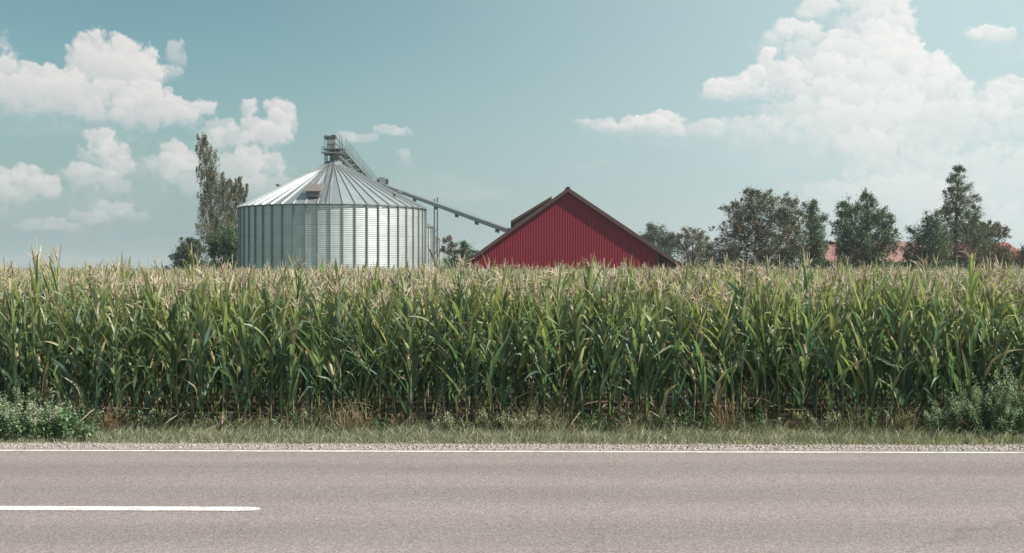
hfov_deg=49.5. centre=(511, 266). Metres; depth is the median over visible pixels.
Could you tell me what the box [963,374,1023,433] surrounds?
goosefoot
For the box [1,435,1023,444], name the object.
road verge
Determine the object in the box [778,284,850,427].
corn plant
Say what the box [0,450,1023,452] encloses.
edge line
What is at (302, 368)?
corn plant
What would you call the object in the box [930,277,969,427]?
corn plant
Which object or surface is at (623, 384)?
corn plant
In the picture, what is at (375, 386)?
corn plant
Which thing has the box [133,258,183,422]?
corn plant
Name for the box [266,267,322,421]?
corn plant
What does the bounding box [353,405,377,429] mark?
dry grass tuft
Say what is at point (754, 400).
corn plant
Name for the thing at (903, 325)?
corn plant
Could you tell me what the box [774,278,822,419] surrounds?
corn plant
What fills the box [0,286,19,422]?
corn plant
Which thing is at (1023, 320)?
corn plant
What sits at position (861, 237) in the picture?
dense tree
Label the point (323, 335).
corn plant
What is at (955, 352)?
corn plant
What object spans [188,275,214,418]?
corn plant
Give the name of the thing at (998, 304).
corn plant
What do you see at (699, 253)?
pale tree
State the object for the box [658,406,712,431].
verge weed
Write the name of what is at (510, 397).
corn plant
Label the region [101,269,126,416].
corn plant
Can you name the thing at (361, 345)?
corn plant
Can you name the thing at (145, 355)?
corn plant
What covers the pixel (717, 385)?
corn plant
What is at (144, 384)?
corn plant
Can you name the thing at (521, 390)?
corn plant
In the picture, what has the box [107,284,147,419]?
corn plant
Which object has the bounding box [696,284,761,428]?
corn plant
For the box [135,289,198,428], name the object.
corn plant
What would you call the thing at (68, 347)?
corn plant
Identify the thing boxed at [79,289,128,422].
corn plant
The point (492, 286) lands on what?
corn plant
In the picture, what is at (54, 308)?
corn plant
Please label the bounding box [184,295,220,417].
corn plant
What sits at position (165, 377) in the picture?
corn plant
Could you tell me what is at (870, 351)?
corn plant
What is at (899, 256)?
farmhouse
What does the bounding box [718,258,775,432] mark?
corn plant
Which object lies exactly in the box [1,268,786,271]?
ground
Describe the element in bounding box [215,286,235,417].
corn plant
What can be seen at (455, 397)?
corn plant
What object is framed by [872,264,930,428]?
corn plant
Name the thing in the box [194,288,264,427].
corn plant
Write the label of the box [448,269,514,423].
corn plant
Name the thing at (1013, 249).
farmhouse
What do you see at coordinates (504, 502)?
road
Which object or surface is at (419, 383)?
corn plant
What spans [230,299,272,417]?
corn plant
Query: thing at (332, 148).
drive tower
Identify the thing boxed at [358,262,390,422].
corn plant
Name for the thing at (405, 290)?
corn plant
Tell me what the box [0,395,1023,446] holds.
grass
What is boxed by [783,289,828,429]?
corn plant
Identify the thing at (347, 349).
corn plant
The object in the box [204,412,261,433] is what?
verge weed
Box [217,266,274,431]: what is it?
corn plant
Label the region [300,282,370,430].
corn plant
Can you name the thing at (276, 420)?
verge weed
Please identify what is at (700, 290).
corn plant
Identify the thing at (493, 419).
verge weed
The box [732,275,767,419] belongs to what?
corn plant
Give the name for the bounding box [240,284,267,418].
corn plant
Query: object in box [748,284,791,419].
corn plant
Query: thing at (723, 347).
corn plant
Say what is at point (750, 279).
corn plant
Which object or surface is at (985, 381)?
corn plant
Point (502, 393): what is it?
corn plant
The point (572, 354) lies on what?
corn plant
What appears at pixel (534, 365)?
corn plant
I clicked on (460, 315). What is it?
corn plant
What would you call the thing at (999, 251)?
brown tree
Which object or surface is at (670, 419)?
verge weed
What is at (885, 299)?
corn plant
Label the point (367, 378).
corn plant
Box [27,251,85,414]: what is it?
corn plant
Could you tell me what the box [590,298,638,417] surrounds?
corn plant
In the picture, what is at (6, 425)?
leafy weed
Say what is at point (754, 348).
corn plant
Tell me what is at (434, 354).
corn plant
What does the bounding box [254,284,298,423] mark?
corn plant
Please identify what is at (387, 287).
corn plant
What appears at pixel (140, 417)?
verge weed
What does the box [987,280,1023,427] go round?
corn plant
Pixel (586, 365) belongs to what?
corn plant
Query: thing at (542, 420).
verge weed
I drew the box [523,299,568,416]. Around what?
corn plant
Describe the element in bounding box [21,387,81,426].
leafy weed
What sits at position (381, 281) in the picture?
corn plant
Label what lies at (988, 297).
corn plant
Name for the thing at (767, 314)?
corn plant
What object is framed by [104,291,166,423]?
corn plant
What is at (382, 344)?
corn plant
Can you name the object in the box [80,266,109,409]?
corn plant
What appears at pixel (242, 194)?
birch tree
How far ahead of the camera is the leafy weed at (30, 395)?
15.15 m
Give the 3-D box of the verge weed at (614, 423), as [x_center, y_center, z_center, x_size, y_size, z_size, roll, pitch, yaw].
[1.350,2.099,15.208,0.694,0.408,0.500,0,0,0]
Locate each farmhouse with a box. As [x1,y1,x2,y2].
[820,241,920,267]
[939,243,1021,265]
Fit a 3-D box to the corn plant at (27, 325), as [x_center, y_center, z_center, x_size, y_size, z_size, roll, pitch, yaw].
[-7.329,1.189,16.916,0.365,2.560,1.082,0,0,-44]
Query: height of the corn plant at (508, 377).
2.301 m
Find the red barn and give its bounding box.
[456,187,684,271]
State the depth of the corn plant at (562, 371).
16.15 m
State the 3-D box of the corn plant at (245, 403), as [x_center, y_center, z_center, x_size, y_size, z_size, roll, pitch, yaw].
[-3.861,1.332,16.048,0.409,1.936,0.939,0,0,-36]
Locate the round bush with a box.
[164,235,209,269]
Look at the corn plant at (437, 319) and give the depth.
15.37 m
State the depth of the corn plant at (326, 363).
16.10 m
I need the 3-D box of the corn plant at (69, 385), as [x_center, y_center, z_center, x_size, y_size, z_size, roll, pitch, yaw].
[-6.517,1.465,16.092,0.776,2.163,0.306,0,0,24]
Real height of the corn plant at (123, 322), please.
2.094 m
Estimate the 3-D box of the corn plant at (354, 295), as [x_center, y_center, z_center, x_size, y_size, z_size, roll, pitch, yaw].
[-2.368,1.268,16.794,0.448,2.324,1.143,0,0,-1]
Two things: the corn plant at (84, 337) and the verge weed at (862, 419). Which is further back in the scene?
the corn plant at (84, 337)
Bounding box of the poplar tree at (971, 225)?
[931,163,995,269]
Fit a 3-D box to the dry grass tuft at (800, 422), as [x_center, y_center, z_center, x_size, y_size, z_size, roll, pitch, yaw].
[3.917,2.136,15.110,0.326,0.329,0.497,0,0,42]
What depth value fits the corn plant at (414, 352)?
16.89 m
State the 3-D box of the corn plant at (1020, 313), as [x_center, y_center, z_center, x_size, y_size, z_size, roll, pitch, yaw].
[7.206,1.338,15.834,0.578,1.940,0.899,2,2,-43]
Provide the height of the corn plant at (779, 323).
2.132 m
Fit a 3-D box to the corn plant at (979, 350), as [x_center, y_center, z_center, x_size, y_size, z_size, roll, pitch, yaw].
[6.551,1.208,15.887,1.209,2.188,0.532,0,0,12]
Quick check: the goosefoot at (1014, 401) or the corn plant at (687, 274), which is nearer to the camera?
the goosefoot at (1014, 401)
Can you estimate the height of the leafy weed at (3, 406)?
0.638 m
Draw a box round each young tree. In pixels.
[435,234,460,268]
[441,239,478,269]
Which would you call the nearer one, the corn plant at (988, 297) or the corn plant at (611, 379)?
the corn plant at (988, 297)
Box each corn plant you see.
[0,261,46,412]
[0,269,13,411]
[0,269,30,413]
[0,273,28,409]
[0,277,38,405]
[0,282,64,416]
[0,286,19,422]
[0,291,23,395]
[6,298,21,394]
[7,298,31,410]
[16,277,43,401]
[17,268,39,399]
[20,290,51,392]
[21,289,79,412]
[23,282,45,412]
[25,237,52,384]
[27,242,93,421]
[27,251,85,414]
[27,279,70,407]
[29,279,80,381]
[41,274,100,417]
[41,290,69,401]
[45,280,83,412]
[45,295,80,414]
[46,294,83,409]
[48,297,78,411]
[59,266,126,425]
[63,291,100,419]
[65,268,125,417]
[66,277,110,412]
[69,271,121,427]
[78,284,108,415]
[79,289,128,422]
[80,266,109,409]
[81,300,151,425]
[82,279,127,420]
[92,285,135,417]
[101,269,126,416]
[104,281,131,421]
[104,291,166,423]
[105,277,147,417]
[106,271,186,424]
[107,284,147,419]
[121,276,174,418]
[125,276,174,413]
[126,270,158,419]
[126,286,170,418]
[130,274,164,425]
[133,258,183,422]
[133,289,149,412]
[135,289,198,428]
[141,276,203,426]
[156,274,199,411]
[158,284,197,426]
[159,290,194,419]
[161,289,176,417]
[162,292,199,418]
[164,278,198,428]
[173,305,197,423]
[175,303,208,417]
[178,261,217,427]
[179,278,201,418]
[182,257,239,420]
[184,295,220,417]
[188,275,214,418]
[190,273,241,416]
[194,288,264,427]
[197,298,231,418]
[205,268,238,432]
[206,277,264,419]
[208,278,259,408]
[209,266,224,415]
[213,279,259,423]
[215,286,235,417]
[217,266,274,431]
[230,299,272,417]
[231,264,298,424]
[232,295,258,420]
[233,263,265,421]
[235,282,303,427]
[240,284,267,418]
[244,275,281,420]
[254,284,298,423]
[254,296,294,418]
[256,302,310,419]
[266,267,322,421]
[266,287,308,429]
[267,283,289,418]
[268,282,307,429]
[269,287,312,418]
[282,270,350,429]
[283,248,319,422]
[285,279,343,420]
[286,290,343,425]
[288,274,327,417]
[292,281,307,416]
[292,288,349,418]
[300,268,339,414]
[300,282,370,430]
[301,290,338,415]
[305,275,374,427]
[308,272,328,408]
[310,267,345,422]
[310,275,360,418]
[313,257,362,425]
[314,290,357,412]
[325,281,378,419]
[332,282,398,428]
[336,264,396,419]
[339,291,417,427]
[340,274,362,421]
[341,306,402,419]
[347,278,382,419]
[352,274,369,415]
[357,285,426,421]
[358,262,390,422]
[361,269,404,425]
[362,272,379,410]
[364,287,419,420]
[371,287,399,418]
[376,276,438,426]
[378,277,400,417]
[387,275,426,418]
[393,277,431,422]
[393,281,448,423]
[393,291,441,415]
[393,294,427,418]
[404,291,447,421]
[408,287,464,423]
[409,272,445,418]
[409,279,479,425]
[413,270,476,425]
[414,249,481,419]
[417,270,444,415]
[422,283,486,419]
[426,274,467,408]
[430,276,490,429]
[431,269,489,418]
[437,254,485,429]
[439,284,464,415]
[440,287,508,422]
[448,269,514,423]
[456,274,494,427]
[461,267,488,418]
[461,279,481,418]
[469,283,524,420]
[469,290,506,431]
[469,291,528,414]
[470,278,510,417]
[474,262,520,425]
[477,268,513,418]
[478,268,525,419]
[487,299,520,415]
[497,275,531,419]
[498,283,550,423]
[504,269,552,418]
[504,288,573,427]
[505,276,530,418]
[505,276,565,420]
[506,264,531,415]
[517,278,572,431]
[522,280,544,413]
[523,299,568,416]
[523,304,570,416]
[529,260,599,427]
[530,279,570,419]
[531,264,576,417]
[533,274,580,421]
[541,287,587,408]
[548,284,605,420]
[551,282,597,428]
[553,284,590,420]
[556,279,597,434]
[561,251,615,424]
[564,288,605,420]
[576,270,630,419]
[578,259,638,431]
[580,292,617,415]
[582,284,616,419]
[583,269,640,433]
[584,269,631,422]
[586,295,601,418]
[587,260,626,418]
[588,280,639,432]
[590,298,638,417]
[609,274,654,413]
[610,280,629,416]
[611,263,655,423]
[612,283,664,430]
[620,257,643,422]
[622,270,662,422]
[623,271,668,429]
[623,275,675,422]
[624,297,634,418]
[639,275,688,429]
[642,281,652,418]
[644,283,673,418]
[646,272,670,424]
[652,275,677,413]
[653,281,710,428]
[654,262,714,423]
[654,278,706,415]
[656,286,710,424]
[662,292,726,429]
[662,293,696,423]
[664,270,694,416]
[664,278,717,415]
[666,300,701,415]
[686,291,712,437]
[688,279,713,419]
[689,297,752,426]
[691,285,762,430]
[692,286,732,420]
[694,272,722,419]
[695,274,737,420]
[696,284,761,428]
[704,259,750,418]
[706,289,732,392]
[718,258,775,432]
[718,293,735,420]
[723,263,754,417]
[724,268,759,401]
[727,301,752,422]
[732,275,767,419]
[733,295,795,425]
[734,270,794,423]
[735,259,789,423]
[738,275,771,419]
[738,288,791,427]
[740,265,798,420]
[741,270,822,431]
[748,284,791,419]
[751,284,799,421]
[760,254,784,419]
[760,285,827,428]
[761,291,794,426]
[768,296,817,424]
[770,259,820,414]
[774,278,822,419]
[776,289,820,416]
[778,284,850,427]
[780,287,841,426]
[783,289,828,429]
[785,270,844,418]
[786,283,815,421]
[787,249,839,419]
[788,268,858,426]
[808,277,854,418]
[810,271,852,420]
[812,288,877,429]
[813,289,865,432]
[817,261,897,432]
[827,294,859,419]
[830,285,872,417]
[843,268,903,426]
[850,272,891,416]
[850,293,903,431]
[852,271,888,426]
[861,293,883,420]
[862,259,912,418]
[871,269,918,424]
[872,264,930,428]
[872,276,925,421]
[874,258,925,431]
[884,275,963,426]
[886,289,954,426]
[909,261,945,422]
[909,275,928,424]
[911,287,957,427]
[918,270,990,417]
[928,285,965,419]
[929,287,996,416]
[929,295,982,426]
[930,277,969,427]
[939,305,965,403]
[946,283,1013,412]
[949,241,983,428]
[963,279,1023,424]
[964,264,1012,419]
[973,274,1023,408]
[973,280,1023,427]
[974,263,1013,409]
[978,272,1020,408]
[978,287,997,421]
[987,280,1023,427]
[997,298,1023,422]
[1004,278,1023,382]
[1005,318,1023,384]
[1007,270,1023,392]
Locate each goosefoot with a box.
[923,406,961,436]
[930,386,999,438]
[942,365,1018,432]
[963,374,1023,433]
[963,395,1020,438]
[988,349,1023,434]
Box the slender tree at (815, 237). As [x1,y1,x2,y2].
[792,199,834,269]
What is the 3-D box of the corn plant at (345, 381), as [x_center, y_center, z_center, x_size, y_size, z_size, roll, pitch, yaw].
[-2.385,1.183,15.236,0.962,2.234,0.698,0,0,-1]
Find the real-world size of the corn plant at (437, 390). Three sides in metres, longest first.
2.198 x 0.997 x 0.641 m
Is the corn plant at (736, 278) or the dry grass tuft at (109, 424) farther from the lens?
the corn plant at (736, 278)
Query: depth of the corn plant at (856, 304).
15.89 m
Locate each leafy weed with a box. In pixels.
[0,383,54,426]
[0,395,14,428]
[0,400,48,439]
[5,401,64,440]
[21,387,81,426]
[34,407,83,440]
[50,405,107,431]
[59,419,99,440]
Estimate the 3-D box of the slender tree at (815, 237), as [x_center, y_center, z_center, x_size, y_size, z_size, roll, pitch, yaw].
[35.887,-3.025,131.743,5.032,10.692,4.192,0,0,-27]
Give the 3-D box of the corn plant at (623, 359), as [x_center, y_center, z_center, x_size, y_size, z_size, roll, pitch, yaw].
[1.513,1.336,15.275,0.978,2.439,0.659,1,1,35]
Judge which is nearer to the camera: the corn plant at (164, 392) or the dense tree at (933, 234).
the corn plant at (164, 392)
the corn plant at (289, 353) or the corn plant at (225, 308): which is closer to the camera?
the corn plant at (225, 308)
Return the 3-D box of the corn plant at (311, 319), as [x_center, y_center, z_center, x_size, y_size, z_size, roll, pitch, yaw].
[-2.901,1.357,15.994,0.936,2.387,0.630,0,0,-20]
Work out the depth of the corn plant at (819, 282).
16.65 m
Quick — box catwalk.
[335,139,377,181]
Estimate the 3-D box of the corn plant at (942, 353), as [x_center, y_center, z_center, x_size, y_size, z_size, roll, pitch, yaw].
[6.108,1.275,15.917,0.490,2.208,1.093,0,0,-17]
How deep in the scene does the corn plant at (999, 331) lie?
15.87 m
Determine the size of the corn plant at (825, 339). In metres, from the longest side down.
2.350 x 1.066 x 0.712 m
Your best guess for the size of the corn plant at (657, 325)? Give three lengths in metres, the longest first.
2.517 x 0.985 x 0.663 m
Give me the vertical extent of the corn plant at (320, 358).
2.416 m
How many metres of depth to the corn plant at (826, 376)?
15.89 m
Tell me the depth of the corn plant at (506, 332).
15.98 m
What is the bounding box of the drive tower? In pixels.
[321,134,345,163]
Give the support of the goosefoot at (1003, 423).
on the road verge
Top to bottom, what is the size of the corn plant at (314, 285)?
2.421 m
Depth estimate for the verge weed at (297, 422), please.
15.24 m
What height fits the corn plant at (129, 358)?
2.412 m
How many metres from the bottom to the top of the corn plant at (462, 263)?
2.694 m
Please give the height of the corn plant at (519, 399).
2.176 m
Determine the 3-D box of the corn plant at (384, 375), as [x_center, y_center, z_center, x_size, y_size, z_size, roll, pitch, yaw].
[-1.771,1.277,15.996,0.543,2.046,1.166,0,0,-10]
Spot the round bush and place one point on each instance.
(182, 248)
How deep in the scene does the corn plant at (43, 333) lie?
16.89 m
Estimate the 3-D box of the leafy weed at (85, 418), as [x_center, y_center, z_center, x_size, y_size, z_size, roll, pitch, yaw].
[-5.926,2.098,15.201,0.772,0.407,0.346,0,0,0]
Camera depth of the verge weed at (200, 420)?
15.25 m
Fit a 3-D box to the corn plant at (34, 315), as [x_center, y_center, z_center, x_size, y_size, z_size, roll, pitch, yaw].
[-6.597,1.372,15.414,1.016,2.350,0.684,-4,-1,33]
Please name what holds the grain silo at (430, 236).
on the ground at (96, 268)
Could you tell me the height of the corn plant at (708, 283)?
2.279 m
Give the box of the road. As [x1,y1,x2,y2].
[0,448,1023,552]
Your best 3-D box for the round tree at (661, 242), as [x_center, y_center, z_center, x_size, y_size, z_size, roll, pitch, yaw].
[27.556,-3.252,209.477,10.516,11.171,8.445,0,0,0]
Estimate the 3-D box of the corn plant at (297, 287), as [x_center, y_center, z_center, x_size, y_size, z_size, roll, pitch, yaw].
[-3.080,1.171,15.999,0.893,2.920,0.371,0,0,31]
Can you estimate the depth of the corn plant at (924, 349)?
15.20 m
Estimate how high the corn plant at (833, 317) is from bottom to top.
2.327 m
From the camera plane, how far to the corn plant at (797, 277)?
16.52 m
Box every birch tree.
[194,132,240,262]
[225,176,248,262]
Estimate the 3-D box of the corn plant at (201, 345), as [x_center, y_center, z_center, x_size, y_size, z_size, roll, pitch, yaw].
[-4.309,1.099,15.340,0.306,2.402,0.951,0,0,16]
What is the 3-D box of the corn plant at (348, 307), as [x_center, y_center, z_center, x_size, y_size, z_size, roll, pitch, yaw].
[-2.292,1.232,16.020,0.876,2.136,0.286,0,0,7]
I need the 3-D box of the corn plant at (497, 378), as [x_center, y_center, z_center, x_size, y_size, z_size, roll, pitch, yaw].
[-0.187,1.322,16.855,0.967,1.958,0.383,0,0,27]
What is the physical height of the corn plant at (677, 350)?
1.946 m
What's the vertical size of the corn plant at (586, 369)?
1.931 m
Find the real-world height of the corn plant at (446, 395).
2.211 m
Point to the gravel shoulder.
(317, 446)
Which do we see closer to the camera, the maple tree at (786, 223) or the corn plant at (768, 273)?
the corn plant at (768, 273)
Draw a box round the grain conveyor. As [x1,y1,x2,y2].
[378,177,510,267]
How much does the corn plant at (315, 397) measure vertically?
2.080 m
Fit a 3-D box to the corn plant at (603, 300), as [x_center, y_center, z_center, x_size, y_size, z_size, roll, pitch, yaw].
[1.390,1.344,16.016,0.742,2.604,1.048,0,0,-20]
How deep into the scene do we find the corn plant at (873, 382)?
15.23 m
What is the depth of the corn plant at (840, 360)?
15.20 m
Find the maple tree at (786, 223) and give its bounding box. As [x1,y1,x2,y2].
[699,186,814,270]
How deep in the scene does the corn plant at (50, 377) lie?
16.14 m
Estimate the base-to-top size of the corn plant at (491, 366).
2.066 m
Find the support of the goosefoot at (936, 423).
on the road verge
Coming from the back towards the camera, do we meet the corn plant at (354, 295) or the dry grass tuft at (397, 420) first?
the corn plant at (354, 295)
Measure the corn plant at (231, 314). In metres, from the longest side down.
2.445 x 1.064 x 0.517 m
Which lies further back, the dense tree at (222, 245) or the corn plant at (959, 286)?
the dense tree at (222, 245)
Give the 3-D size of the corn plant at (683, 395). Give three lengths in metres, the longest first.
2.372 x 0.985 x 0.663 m
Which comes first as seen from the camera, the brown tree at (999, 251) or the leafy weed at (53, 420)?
the leafy weed at (53, 420)
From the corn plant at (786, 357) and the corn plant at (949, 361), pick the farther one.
the corn plant at (786, 357)
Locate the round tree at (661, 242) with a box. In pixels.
[638,221,680,262]
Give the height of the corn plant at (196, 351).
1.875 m
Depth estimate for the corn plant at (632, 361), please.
15.22 m
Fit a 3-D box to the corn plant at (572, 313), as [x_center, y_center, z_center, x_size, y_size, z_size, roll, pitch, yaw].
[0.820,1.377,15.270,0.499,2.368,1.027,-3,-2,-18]
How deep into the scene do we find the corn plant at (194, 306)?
16.04 m
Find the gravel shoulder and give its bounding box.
[0,443,1023,450]
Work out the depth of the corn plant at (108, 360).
16.03 m
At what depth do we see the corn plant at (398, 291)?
16.68 m
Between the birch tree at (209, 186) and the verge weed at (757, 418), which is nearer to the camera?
the verge weed at (757, 418)
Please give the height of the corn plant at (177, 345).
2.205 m
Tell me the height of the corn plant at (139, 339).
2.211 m
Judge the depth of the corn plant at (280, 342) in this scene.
15.41 m
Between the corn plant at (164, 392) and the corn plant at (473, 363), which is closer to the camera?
the corn plant at (473, 363)
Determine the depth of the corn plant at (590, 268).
15.88 m
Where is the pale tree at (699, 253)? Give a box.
[669,225,717,270]
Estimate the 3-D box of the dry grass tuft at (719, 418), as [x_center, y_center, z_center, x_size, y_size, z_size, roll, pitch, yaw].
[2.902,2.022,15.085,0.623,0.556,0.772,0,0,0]
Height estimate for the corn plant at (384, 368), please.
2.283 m
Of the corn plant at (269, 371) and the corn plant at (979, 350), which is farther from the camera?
the corn plant at (269, 371)
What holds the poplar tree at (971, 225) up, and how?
on the ground at (96, 268)
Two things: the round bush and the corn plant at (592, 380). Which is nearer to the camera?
the corn plant at (592, 380)
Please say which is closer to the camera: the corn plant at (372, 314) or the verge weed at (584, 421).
the verge weed at (584, 421)
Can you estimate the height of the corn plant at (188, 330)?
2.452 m
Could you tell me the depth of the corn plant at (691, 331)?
16.75 m
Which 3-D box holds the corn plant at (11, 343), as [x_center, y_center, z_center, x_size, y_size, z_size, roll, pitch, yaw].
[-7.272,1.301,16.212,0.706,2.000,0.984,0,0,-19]
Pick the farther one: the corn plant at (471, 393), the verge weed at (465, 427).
the corn plant at (471, 393)
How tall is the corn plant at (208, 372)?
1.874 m
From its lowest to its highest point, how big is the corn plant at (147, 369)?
2.421 m
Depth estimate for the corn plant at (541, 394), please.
15.93 m
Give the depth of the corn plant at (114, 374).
15.23 m
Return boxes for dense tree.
[199,224,237,269]
[826,188,907,269]
[898,208,956,270]
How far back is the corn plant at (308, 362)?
15.36 m
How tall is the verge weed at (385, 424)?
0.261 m
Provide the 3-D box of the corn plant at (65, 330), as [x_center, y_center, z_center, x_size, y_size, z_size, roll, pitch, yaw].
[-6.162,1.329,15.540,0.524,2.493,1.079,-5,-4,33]
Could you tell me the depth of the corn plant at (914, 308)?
15.83 m
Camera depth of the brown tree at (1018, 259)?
149.32 m
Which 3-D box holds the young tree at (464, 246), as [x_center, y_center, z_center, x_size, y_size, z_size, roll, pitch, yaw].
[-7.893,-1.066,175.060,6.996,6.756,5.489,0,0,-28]
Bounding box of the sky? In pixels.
[0,0,1023,267]
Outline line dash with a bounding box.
[0,506,259,510]
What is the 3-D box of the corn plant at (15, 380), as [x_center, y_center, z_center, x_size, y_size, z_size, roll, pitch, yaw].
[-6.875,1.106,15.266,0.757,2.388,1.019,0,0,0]
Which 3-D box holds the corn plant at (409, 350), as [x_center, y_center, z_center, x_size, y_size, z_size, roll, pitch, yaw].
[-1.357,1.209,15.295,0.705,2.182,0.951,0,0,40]
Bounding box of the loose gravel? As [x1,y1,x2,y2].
[0,440,1023,450]
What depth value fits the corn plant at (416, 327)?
16.70 m
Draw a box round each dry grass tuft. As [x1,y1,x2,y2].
[98,405,126,430]
[119,405,143,428]
[167,408,194,429]
[247,408,272,432]
[325,398,372,433]
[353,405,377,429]
[387,412,403,430]
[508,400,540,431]
[623,414,644,430]
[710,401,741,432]
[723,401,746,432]
[788,413,810,429]
[885,408,903,433]
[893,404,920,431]
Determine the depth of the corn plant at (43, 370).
15.41 m
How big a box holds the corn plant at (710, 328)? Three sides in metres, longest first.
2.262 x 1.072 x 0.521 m
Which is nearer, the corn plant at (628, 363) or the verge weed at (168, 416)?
the verge weed at (168, 416)
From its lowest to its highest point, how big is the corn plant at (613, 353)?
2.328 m
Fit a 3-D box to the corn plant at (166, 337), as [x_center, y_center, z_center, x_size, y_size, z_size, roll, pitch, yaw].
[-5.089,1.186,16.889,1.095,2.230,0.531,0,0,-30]
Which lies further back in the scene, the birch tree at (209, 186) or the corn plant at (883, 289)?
the birch tree at (209, 186)
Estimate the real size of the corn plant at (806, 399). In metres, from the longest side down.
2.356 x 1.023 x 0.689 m
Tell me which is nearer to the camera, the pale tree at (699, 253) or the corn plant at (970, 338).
the corn plant at (970, 338)
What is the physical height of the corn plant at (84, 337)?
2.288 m
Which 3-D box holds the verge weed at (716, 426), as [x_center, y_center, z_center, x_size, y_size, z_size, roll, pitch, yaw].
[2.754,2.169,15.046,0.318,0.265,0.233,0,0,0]
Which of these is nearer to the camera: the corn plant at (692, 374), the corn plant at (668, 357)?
the corn plant at (692, 374)
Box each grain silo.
[237,161,426,272]
[427,223,433,269]
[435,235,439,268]
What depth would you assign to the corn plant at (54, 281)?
16.18 m
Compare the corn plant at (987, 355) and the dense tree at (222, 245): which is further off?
the dense tree at (222, 245)
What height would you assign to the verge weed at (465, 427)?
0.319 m
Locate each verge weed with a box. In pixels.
[118,401,168,429]
[138,408,194,431]
[191,410,249,432]
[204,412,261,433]
[249,414,299,430]
[288,406,327,431]
[300,404,358,433]
[369,417,397,432]
[402,412,457,429]
[431,408,454,436]
[454,412,478,431]
[472,402,514,432]
[498,412,531,432]
[529,408,561,432]
[565,407,607,432]
[589,405,634,433]
[638,411,689,430]
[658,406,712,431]
[703,417,725,431]
[725,405,782,433]
[786,409,854,433]
[833,405,882,432]
[886,413,916,434]
[888,409,954,432]
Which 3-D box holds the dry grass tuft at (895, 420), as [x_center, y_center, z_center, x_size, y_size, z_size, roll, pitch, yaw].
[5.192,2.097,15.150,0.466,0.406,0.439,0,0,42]
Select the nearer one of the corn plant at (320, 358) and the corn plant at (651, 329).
the corn plant at (320, 358)
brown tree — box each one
[968,219,1018,269]
[1007,241,1023,270]
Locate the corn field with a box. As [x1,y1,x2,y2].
[0,242,1023,422]
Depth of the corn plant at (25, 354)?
16.09 m
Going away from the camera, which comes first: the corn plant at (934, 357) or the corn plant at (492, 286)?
the corn plant at (934, 357)
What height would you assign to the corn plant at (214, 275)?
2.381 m
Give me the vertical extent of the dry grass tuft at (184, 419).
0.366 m
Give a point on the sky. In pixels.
(661, 112)
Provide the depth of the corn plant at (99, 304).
15.29 m
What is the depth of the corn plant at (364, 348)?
16.65 m
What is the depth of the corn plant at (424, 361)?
15.92 m
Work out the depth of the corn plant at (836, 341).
16.06 m
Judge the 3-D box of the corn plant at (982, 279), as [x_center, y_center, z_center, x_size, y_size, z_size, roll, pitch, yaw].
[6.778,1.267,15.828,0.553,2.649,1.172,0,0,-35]
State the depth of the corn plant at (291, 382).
15.14 m
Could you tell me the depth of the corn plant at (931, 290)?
15.86 m
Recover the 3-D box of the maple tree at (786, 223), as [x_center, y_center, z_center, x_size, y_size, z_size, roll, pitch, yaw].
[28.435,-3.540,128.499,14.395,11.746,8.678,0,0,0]
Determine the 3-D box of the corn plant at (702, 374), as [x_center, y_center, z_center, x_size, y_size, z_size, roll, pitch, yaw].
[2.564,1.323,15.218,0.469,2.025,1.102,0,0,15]
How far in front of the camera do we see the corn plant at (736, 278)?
16.69 m
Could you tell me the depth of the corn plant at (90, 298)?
16.91 m

